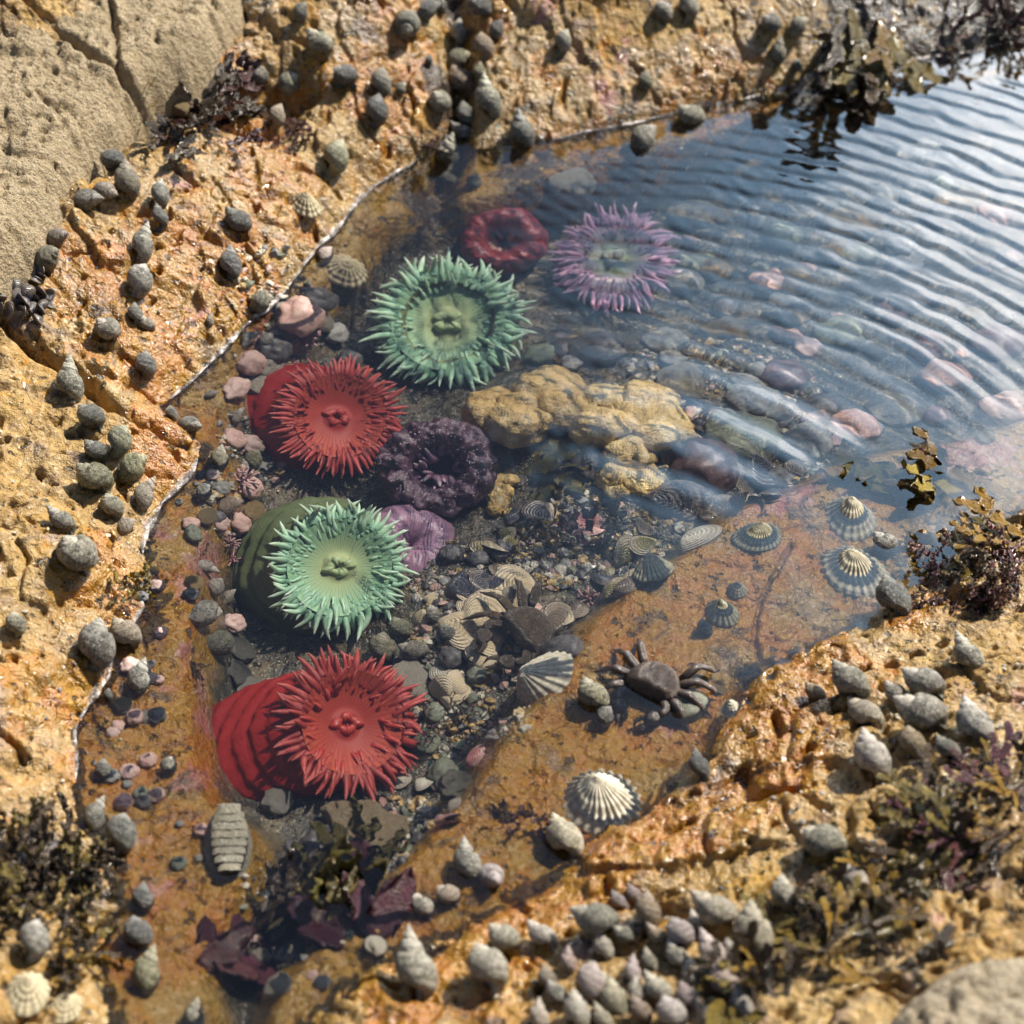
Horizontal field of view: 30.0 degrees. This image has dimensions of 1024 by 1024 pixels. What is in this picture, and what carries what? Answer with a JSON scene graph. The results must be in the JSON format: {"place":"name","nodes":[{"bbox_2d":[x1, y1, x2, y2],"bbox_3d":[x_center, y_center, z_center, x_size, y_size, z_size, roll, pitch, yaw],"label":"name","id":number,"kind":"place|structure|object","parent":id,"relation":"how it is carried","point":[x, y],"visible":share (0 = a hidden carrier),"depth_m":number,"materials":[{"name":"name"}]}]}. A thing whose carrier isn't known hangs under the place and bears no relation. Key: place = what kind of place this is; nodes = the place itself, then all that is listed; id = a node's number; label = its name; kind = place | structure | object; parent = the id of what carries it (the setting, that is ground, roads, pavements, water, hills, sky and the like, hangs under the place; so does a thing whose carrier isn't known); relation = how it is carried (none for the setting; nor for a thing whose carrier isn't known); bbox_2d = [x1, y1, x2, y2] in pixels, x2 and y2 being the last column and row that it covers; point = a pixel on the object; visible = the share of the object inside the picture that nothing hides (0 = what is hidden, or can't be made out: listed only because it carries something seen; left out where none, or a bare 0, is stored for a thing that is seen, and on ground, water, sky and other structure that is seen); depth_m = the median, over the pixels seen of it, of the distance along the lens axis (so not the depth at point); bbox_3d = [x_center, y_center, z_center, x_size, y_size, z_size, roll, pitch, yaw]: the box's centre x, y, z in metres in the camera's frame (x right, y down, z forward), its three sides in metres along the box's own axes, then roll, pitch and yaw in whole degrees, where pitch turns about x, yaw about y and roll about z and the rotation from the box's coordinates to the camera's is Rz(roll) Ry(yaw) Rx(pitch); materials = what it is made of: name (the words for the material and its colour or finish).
{"place":"outdoors","nodes":[
{"label":"outdoors","id":0,"kind":"place"},
{"bbox_2d":[0,0,1023,1023],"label":"rock shelf","id":1,"kind":"object","parent":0,"point":[588,81],"visible":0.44,"depth_m":1.09,"materials":[{"name":"stone"}]},
{"bbox_2d":[5,971,50,1016],"bbox_3d":[-0.218,0.215,0.861,0.020,0.010,0.025,9,39,-8],"label":"limpet","id":2,"kind":"object","parent":1,"relation":"on","point":[27,994],"visible":1,"depth_m":0.86},
{"bbox_2d":[19,919,49,964],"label":"snail","id":3,"kind":"object","parent":1,"relation":"on","point":[34,938],"visible":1,"depth_m":0.87},
{"bbox_2d":[35,245,58,271],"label":"snail","id":4,"kind":"object","parent":1,"relation":"on","point":[47,257],"visible":1,"depth_m":1.18},
{"bbox_2d":[46,505,75,534],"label":"snail","id":5,"kind":"object","parent":1,"relation":"on","point":[64,521],"visible":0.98,"depth_m":1.06},
{"bbox_2d":[0,791,125,958],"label":"seaweed","id":6,"kind":"object","parent":1,"relation":"on","point":[28,829],"visible":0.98,"depth_m":0.91,"materials":[{"name":"plant"}]},
{"bbox_2d":[46,991,82,1023],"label":"limpet","id":7,"kind":"object","parent":1,"relation":"on","point":[68,1009],"visible":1,"depth_m":0.86},
{"bbox_2d":[56,353,84,401],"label":"snail","id":8,"kind":"object","parent":1,"relation":"on","point":[69,381],"visible":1,"depth_m":1.14},
{"bbox_2d":[51,534,98,576],"bbox_3d":[-0.237,0.025,1.042,0.024,0.034,0.022,33,53,29],"label":"snail","id":9,"kind":"object","parent":1,"relation":"on","point":[79,552],"visible":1,"depth_m":1.03},
{"bbox_2d":[43,900,131,997],"bbox_3d":[-0.200,0.203,0.894,0.045,0.043,0.048,-30,52,-27],"label":"seaweed","id":10,"kind":"object","parent":1,"relation":"on","point":[73,976],"visible":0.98,"depth_m":0.88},
{"bbox_2d":[71,188,103,210],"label":"snail","id":11,"kind":"object","parent":1,"relation":"on","point":[85,199],"visible":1,"depth_m":1.22},
{"bbox_2d":[76,404,105,431],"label":"snail","id":12,"kind":"object","parent":1,"relation":"on","point":[89,414],"visible":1,"depth_m":1.12},
{"bbox_2d":[83,795,104,829],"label":"snail","id":13,"kind":"object","parent":1,"relation":"on","point":[94,816],"visible":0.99,"depth_m":0.96},
{"bbox_2d":[76,462,113,493],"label":"snail","id":14,"kind":"object","parent":1,"relation":"on","point":[95,476],"visible":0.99,"depth_m":1.09},
{"bbox_2d":[84,439,107,463],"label":"snail","id":15,"kind":"object","parent":1,"relation":"on","point":[96,449],"visible":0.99,"depth_m":1.11},
{"bbox_2d":[78,617,115,671],"bbox_3d":[-0.225,0.074,1.024,0.026,0.029,0.022,-9,45,-9],"label":"snail","id":16,"kind":"object","parent":1,"relation":"on","point":[96,644],"visible":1,"depth_m":1.01},
{"bbox_2d":[92,317,120,340],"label":"snail","id":17,"kind":"object","parent":1,"relation":"on","point":[108,328],"visible":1,"depth_m":1.17},
{"bbox_2d":[97,493,123,519],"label":"snail","id":18,"kind":"object","parent":1,"relation":"on","point":[112,505],"visible":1,"depth_m":1.09},
{"bbox_2d":[99,149,125,171],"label":"snail","id":19,"kind":"object","parent":1,"relation":"on","point":[111,160],"visible":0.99,"depth_m":1.25},
{"bbox_2d":[107,425,131,459],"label":"snail","id":20,"kind":"object","parent":1,"relation":"on","point":[119,438],"visible":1,"depth_m":1.11},
{"bbox_2d":[105,812,136,853],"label":"snail","id":21,"kind":"object","parent":1,"relation":"on","point":[121,831],"visible":0.99,"depth_m":0.94},
{"bbox_2d":[0,0,244,324],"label":"boulder","id":22,"kind":"object","parent":1,"relation":"on","point":[74,103],"visible":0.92,"depth_m":1.28,"materials":[{"name":"stone"}]},
{"bbox_2d":[110,617,141,645],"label":"snail","id":23,"kind":"object","parent":1,"relation":"on","point":[122,631],"visible":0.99,"depth_m":1.04},
{"bbox_2d":[114,158,140,199],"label":"snail","id":24,"kind":"object","parent":1,"relation":"on","point":[126,179],"visible":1,"depth_m":1.24},
{"bbox_2d":[107,559,152,605],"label":"seaweed","id":25,"kind":"object","parent":1,"relation":"on","point":[144,575],"visible":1,"depth_m":1.06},
{"bbox_2d":[117,452,147,483],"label":"snail","id":26,"kind":"object","parent":1,"relation":"on","point":[132,465],"visible":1,"depth_m":1.11},
{"bbox_2d":[123,915,152,945],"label":"snail","id":27,"kind":"object","parent":1,"relation":"on","point":[138,931],"visible":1,"depth_m":0.91},
{"bbox_2d":[127,657,149,689],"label":"snail","id":28,"kind":"object","parent":1,"relation":"on","point":[138,677],"visible":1,"depth_m":1.02},
{"bbox_2d":[127,263,152,298],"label":"snail","id":29,"kind":"object","parent":1,"relation":"on","point":[140,279],"visible":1,"depth_m":1.20},
{"bbox_2d":[131,881,152,907],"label":"snail","id":30,"kind":"object","parent":1,"relation":"on","point":[142,896],"visible":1,"depth_m":0.92},
{"bbox_2d":[132,221,153,262],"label":"snail","id":31,"kind":"object","parent":1,"relation":"on","point":[142,244],"visible":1,"depth_m":1.21},
{"bbox_2d":[133,476,155,512],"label":"snail","id":32,"kind":"object","parent":1,"relation":"on","point":[143,494],"visible":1,"depth_m":1.11},
{"bbox_2d":[133,350,156,380],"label":"snail","id":33,"kind":"object","parent":1,"relation":"on","point":[145,364],"visible":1,"depth_m":1.18},
{"bbox_2d":[132,944,159,989],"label":"snail","id":34,"kind":"object","parent":1,"relation":"on","point":[145,973],"visible":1,"depth_m":0.89},
{"bbox_2d":[134,48,269,162],"bbox_3d":[-0.221,-0.265,1.319,0.106,0.082,0.126,0,44,0],"label":"seaweed","id":35,"kind":"object","parent":1,"relation":"on","point":[209,113],"visible":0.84,"depth_m":1.32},
{"bbox_2d":[210,803,247,872],"bbox_3d":[-0.141,0.164,0.951,0.024,0.012,0.045,2,50,-13],"label":"chiton","id":36,"kind":"object","parent":1,"relation":"on","point":[229,837],"visible":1,"depth_m":0.95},
{"bbox_2d":[220,244,241,280],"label":"snail","id":37,"kind":"object","parent":1,"relation":"on","point":[230,263],"visible":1,"depth_m":1.24},
{"bbox_2d":[225,206,252,232],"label":"snail","id":38,"kind":"object","parent":1,"relation":"on","point":[237,220],"visible":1,"depth_m":1.26},
{"bbox_2d":[248,290,273,312],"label":"snail","id":39,"kind":"object","parent":1,"relation":"on","point":[260,301],"visible":1,"depth_m":1.25},
{"bbox_2d":[233,239,301,317],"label":"gravel","id":40,"kind":"structure","parent":1,"relation":"on","point":[273,253],"depth_m":1.26,"materials":[{"name":"gravel"}]},
{"bbox_2d":[259,117,312,156],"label":"seaweed","id":41,"kind":"object","parent":1,"relation":"on","point":[297,126],"visible":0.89,"depth_m":1.33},
{"bbox_2d":[277,71,298,96],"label":"snail","id":42,"kind":"object","parent":1,"relation":"on","point":[287,84],"visible":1,"depth_m":1.36},
{"bbox_2d":[278,295,313,323],"bbox_3d":[-0.141,-0.125,1.262,0.035,0.030,0.033,-31,52,-28],"label":"stone","id":43,"kind":"object","parent":1,"relation":"on","point":[295,308],"visible":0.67,"depth_m":1.25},
{"bbox_2d":[288,192,321,217],"bbox_3d":[-0.140,-0.212,1.302,0.025,0.013,0.022,38,47,15],"label":"limpet","id":44,"kind":"object","parent":1,"relation":"on","point":[305,204],"visible":1,"depth_m":1.30},
{"bbox_2d":[306,28,333,61],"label":"snail","id":45,"kind":"object","parent":1,"relation":"on","point":[319,41],"visible":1,"depth_m":1.35},
{"bbox_2d":[265,834,388,906],"bbox_3d":[-0.093,0.188,0.945,0.060,0.072,0.050,11,45,11],"label":"seaweed","id":46,"kind":"object","parent":1,"relation":"on","point":[334,863],"visible":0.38,"depth_m":0.93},
{"bbox_2d":[324,139,348,176],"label":"snail","id":47,"kind":"object","parent":1,"relation":"on","point":[336,155],"visible":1,"depth_m":1.33},
{"bbox_2d":[325,865,358,905],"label":"seaweed","id":48,"kind":"object","parent":1,"relation":"on","point":[334,893],"visible":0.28,"depth_m":0.92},
{"bbox_2d":[333,64,357,88],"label":"snail","id":49,"kind":"object","parent":1,"relation":"on","point":[344,75],"visible":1,"depth_m":1.35},
{"bbox_2d":[365,93,388,129],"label":"snail","id":50,"kind":"object","parent":1,"relation":"on","point":[376,109],"visible":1,"depth_m":1.35},
{"bbox_2d":[339,866,415,920],"bbox_3d":[-0.080,0.195,0.937,0.058,0.056,0.067,-29,51,-27],"label":"seaweed","id":51,"kind":"object","parent":1,"relation":"on","point":[398,892],"visible":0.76,"depth_m":0.92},
{"bbox_2d":[371,66,391,98],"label":"snail","id":52,"kind":"object","parent":1,"relation":"on","point":[381,82],"visible":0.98,"depth_m":1.36},
{"bbox_2d":[394,10,420,41],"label":"snail","id":53,"kind":"object","parent":1,"relation":"on","point":[407,23],"visible":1,"depth_m":1.38},
{"bbox_2d":[395,923,437,1001],"bbox_3d":[-0.045,0.211,0.880,0.017,0.027,0.030,-29,51,-26],"label":"snail","id":54,"kind":"object","parent":1,"relation":"on","point":[415,967],"visible":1,"depth_m":0.87},
{"bbox_2d":[427,90,451,112],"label":"snail","id":55,"kind":"object","parent":1,"relation":"on","point":[438,101],"visible":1,"depth_m":1.39},
{"bbox_2d":[448,65,473,99],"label":"snail","id":56,"kind":"object","parent":1,"relation":"on","point":[459,78],"visible":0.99,"depth_m":1.41},
{"bbox_2d":[453,836,481,876],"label":"snail","id":57,"kind":"object","parent":1,"relation":"on","point":[467,860],"visible":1,"depth_m":0.94},
{"bbox_2d":[472,31,494,60],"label":"snail","id":58,"kind":"object","parent":1,"relation":"on","point":[483,43],"visible":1,"depth_m":1.41},
{"bbox_2d":[467,943,508,997],"bbox_3d":[-0.011,0.209,0.874,0.021,0.024,0.017,34,54,30],"label":"snail","id":59,"kind":"object","parent":1,"relation":"on","point":[488,965],"visible":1,"depth_m":0.87},
{"bbox_2d":[475,71,501,118],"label":"snail","id":60,"kind":"object","parent":1,"relation":"on","point":[488,98],"visible":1,"depth_m":1.39},
{"bbox_2d":[478,863,503,886],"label":"snail","id":61,"kind":"object","parent":1,"relation":"on","point":[491,874],"visible":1,"depth_m":0.93},
{"bbox_2d":[488,923,520,959],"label":"snail","id":62,"kind":"object","parent":1,"relation":"on","point":[504,936],"visible":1,"depth_m":0.88},
{"bbox_2d":[0,3,1023,1012],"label":"rock grit","id":63,"kind":"object","parent":1,"relation":"on","point":[999,726],"visible":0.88,"depth_m":0.97,"materials":[{"name":"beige stone"}]},
{"bbox_2d":[510,108,534,146],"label":"snail","id":64,"kind":"object","parent":1,"relation":"on","point":[522,131],"visible":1,"depth_m":1.39},
{"bbox_2d":[526,919,557,952],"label":"snail","id":65,"kind":"object","parent":1,"relation":"on","point":[539,934],"visible":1,"depth_m":0.89},
{"bbox_2d":[546,812,584,855],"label":"snail","id":66,"kind":"object","parent":1,"relation":"on","point":[562,833],"visible":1,"depth_m":0.94},
{"bbox_2d":[563,988,589,1023],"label":"snail","id":67,"kind":"object","parent":1,"relation":"on","point":[576,1009],"visible":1,"depth_m":0.84},
{"bbox_2d":[576,961,604,1001],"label":"snail","id":68,"kind":"object","parent":1,"relation":"on","point":[590,979],"visible":0.99,"depth_m":0.85},
{"bbox_2d":[577,676,609,706],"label":"snail","id":69,"kind":"object","parent":1,"relation":"on","point":[590,692],"visible":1,"depth_m":1.01},
{"bbox_2d":[569,902,620,934],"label":"snail","id":70,"kind":"object","parent":1,"relation":"on","point":[595,918],"visible":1,"depth_m":0.88},
{"bbox_2d":[593,933,613,959],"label":"snail","id":71,"kind":"object","parent":1,"relation":"on","point":[603,945],"visible":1,"depth_m":0.88},
{"bbox_2d":[575,772,634,819],"bbox_3d":[0.046,0.144,0.971,0.043,0.021,0.049,-32,46,-30],"label":"limpet","id":72,"kind":"object","parent":1,"relation":"on","point":[602,796],"visible":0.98,"depth_m":0.96},
{"bbox_2d":[600,975,628,1015],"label":"snail","id":73,"kind":"object","parent":1,"relation":"on","point":[614,999],"visible":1,"depth_m":0.85},
{"bbox_2d":[630,993,652,1023],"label":"snail","id":74,"kind":"object","parent":1,"relation":"on","point":[640,1009],"visible":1,"depth_m":0.84},
{"bbox_2d":[630,124,656,148],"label":"snail","id":75,"kind":"object","parent":1,"relation":"on","point":[643,136],"visible":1,"depth_m":1.39},
{"bbox_2d":[635,890,660,934],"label":"snail","id":76,"kind":"object","parent":1,"relation":"on","point":[647,908],"visible":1,"depth_m":0.88},
{"bbox_2d":[643,970,672,998],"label":"snail","id":77,"kind":"object","parent":1,"relation":"on","point":[655,986],"visible":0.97,"depth_m":0.85},
{"bbox_2d":[609,640,716,720],"bbox_3d":[0.075,0.093,1.023,0.073,0.016,0.058,19,55,25],"label":"crab","id":78,"kind":"object","parent":1,"relation":"on","point":[664,685],"visible":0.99,"depth_m":1.02},
{"bbox_2d":[656,995,686,1023],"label":"snail","id":79,"kind":"object","parent":1,"relation":"on","point":[670,1010],"visible":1,"depth_m":0.83},
{"bbox_2d":[665,937,687,969],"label":"snail","id":80,"kind":"object","parent":1,"relation":"on","point":[675,954],"visible":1,"depth_m":0.86},
{"bbox_2d":[666,917,694,948],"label":"snail","id":81,"kind":"object","parent":1,"relation":"on","point":[678,930],"visible":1,"depth_m":0.87},
{"bbox_2d":[676,980,698,1012],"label":"snail","id":82,"kind":"object","parent":1,"relation":"on","point":[686,995],"visible":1,"depth_m":0.84},
{"bbox_2d":[678,104,705,123],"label":"snail","id":83,"kind":"object","parent":1,"relation":"on","point":[691,114],"visible":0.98,"depth_m":1.42},
{"bbox_2d":[688,747,710,782],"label":"snail","id":84,"kind":"object","parent":1,"relation":"on","point":[698,763],"visible":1,"depth_m":0.97},
{"bbox_2d":[689,889,738,926],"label":"snail","id":85,"kind":"object","parent":1,"relation":"on","point":[714,909],"visible":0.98,"depth_m":0.88},
{"bbox_2d":[709,964,741,998],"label":"snail","id":86,"kind":"object","parent":1,"relation":"on","point":[727,974],"visible":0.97,"depth_m":0.85},
{"bbox_2d":[690,84,774,110],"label":"seaweed","id":87,"kind":"object","parent":1,"relation":"on","point":[765,93],"visible":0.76,"depth_m":1.43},
{"bbox_2d":[730,984,753,1014],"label":"snail","id":88,"kind":"object","parent":1,"relation":"on","point":[741,1001],"visible":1,"depth_m":0.84},
{"bbox_2d":[686,918,808,1023],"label":"seaweed","id":89,"kind":"object","parent":1,"relation":"on","point":[717,1011],"visible":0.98,"depth_m":0.84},
{"bbox_2d":[734,899,773,954],"bbox_3d":[0.110,0.194,0.869,0.017,0.028,0.021,-26,50,-24],"label":"snail","id":90,"kind":"object","parent":1,"relation":"on","point":[748,913],"visible":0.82,"depth_m":0.86},
{"bbox_2d":[770,873,797,912],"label":"snail","id":91,"kind":"object","parent":1,"relation":"on","point":[782,888],"visible":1,"depth_m":0.88},
{"bbox_2d":[802,823,847,863],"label":"snail","id":92,"kind":"object","parent":1,"relation":"on","point":[822,839],"visible":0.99,"depth_m":0.90},
{"bbox_2d":[729,855,956,990],"bbox_3d":[0.147,0.185,0.867,0.102,0.059,0.078,0,44,0],"label":"seaweed","id":93,"kind":"object","parent":1,"relation":"on","point":[839,919],"visible":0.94,"depth_m":0.86,"materials":[{"name":"plant"}]},
{"bbox_2d":[789,8,898,116],"bbox_3d":[0.239,-0.315,1.466,0.102,0.142,0.104,0,44,0],"label":"seaweed","id":94,"kind":"object","parent":1,"relation":"on","point":[840,60],"visible":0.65,"depth_m":1.45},
{"bbox_2d":[831,659,870,699],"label":"snail","id":95,"kind":"object","parent":1,"relation":"on","point":[846,678],"visible":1,"depth_m":0.98},
{"bbox_2d":[839,496,863,518],"bbox_3d":[0.200,0.001,1.123,0.032,0.022,0.039,-2,42,-9],"label":"limpet","id":96,"kind":"object","parent":1,"relation":"on","point":[851,507],"visible":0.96,"depth_m":1.12},
{"bbox_2d":[837,548,871,577],"bbox_3d":[0.196,0.031,1.091,0.038,0.019,0.044,-15,43,-19],"label":"limpet","id":97,"kind":"object","parent":1,"relation":"on","point":[855,563],"visible":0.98,"depth_m":1.09},
{"bbox_2d":[847,696,884,734],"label":"snail","id":98,"kind":"object","parent":1,"relation":"on","point":[862,712],"visible":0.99,"depth_m":0.97},
{"bbox_2d":[853,727,891,786],"bbox_3d":[0.177,0.123,0.942,0.023,0.026,0.017,31,52,28],"label":"snail","id":99,"kind":"object","parent":1,"relation":"on","point":[871,753],"visible":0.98,"depth_m":0.93},
{"bbox_2d":[875,573,911,615],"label":"snail","id":100,"kind":"object","parent":1,"relation":"on","point":[892,594],"visible":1,"depth_m":1.04},
{"bbox_2d":[805,776,989,933],"bbox_3d":[0.179,0.162,0.890,0.081,0.050,0.085,0,44,0],"label":"seaweed","id":101,"kind":"object","parent":1,"relation":"on","point":[942,862],"visible":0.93,"depth_m":0.89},
{"bbox_2d":[861,17,949,93],"bbox_3d":[0.303,-0.342,1.459,0.068,0.040,0.062,11,45,12],"label":"seaweed","id":102,"kind":"object","parent":1,"relation":"on","point":[887,42],"visible":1,"depth_m":1.46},
{"bbox_2d":[899,725,925,760],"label":"snail","id":103,"kind":"object","parent":1,"relation":"on","point":[908,735],"visible":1,"depth_m":0.94},
{"bbox_2d":[893,692,948,730],"bbox_3d":[0.205,0.102,0.957,0.030,0.028,0.019,0,44,0],"label":"snail","id":104,"kind":"object","parent":1,"relation":"on","point":[918,711],"visible":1,"depth_m":0.95},
{"bbox_2d":[901,426,942,496],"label":"seaweed","id":105,"kind":"object","parent":1,"relation":"on","point":[929,459],"visible":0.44,"depth_m":1.15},
{"bbox_2d":[901,667,945,700],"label":"snail","id":106,"kind":"object","parent":1,"relation":"on","point":[926,680],"visible":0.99,"depth_m":0.97},
{"bbox_2d":[875,720,1023,896],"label":"seaweed","id":107,"kind":"object","parent":1,"relation":"on","point":[994,762],"visible":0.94,"depth_m":0.91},
{"bbox_2d":[890,958,1023,1023],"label":"rock","id":108,"kind":"object","parent":1,"relation":"on","point":[989,991],"visible":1,"depth_m":0.79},
{"bbox_2d":[907,518,1023,620],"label":"seaweed","id":109,"kind":"object","parent":1,"relation":"on","point":[1010,572],"visible":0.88,"depth_m":1.05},
{"bbox_2d":[953,630,984,667],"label":"snail","id":110,"kind":"object","parent":1,"relation":"on","point":[965,652],"visible":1,"depth_m":0.99},
{"bbox_2d":[918,486,1023,582],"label":"seaweed","id":111,"kind":"object","parent":1,"relation":"on","point":[976,529],"visible":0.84,"depth_m":1.09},
{"bbox_2d":[955,695,994,745],"bbox_3d":[0.228,0.107,0.945,0.017,0.023,0.030,-23,49,-22],"label":"snail","id":112,"kind":"object","parent":1,"relation":"on","point":[973,720],"visible":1,"depth_m":0.94},
{"bbox_2d":[934,0,1023,62],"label":"seaweed","id":113,"kind":"object","parent":1,"relation":"on","point":[1005,40],"visible":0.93,"depth_m":1.49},
{"bbox_2d":[70,40,1023,1023],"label":"water","id":114,"kind":"structure","parent":0,"point":[448,530],"depth_m":1.13,"materials":[{"name":"liquid"}]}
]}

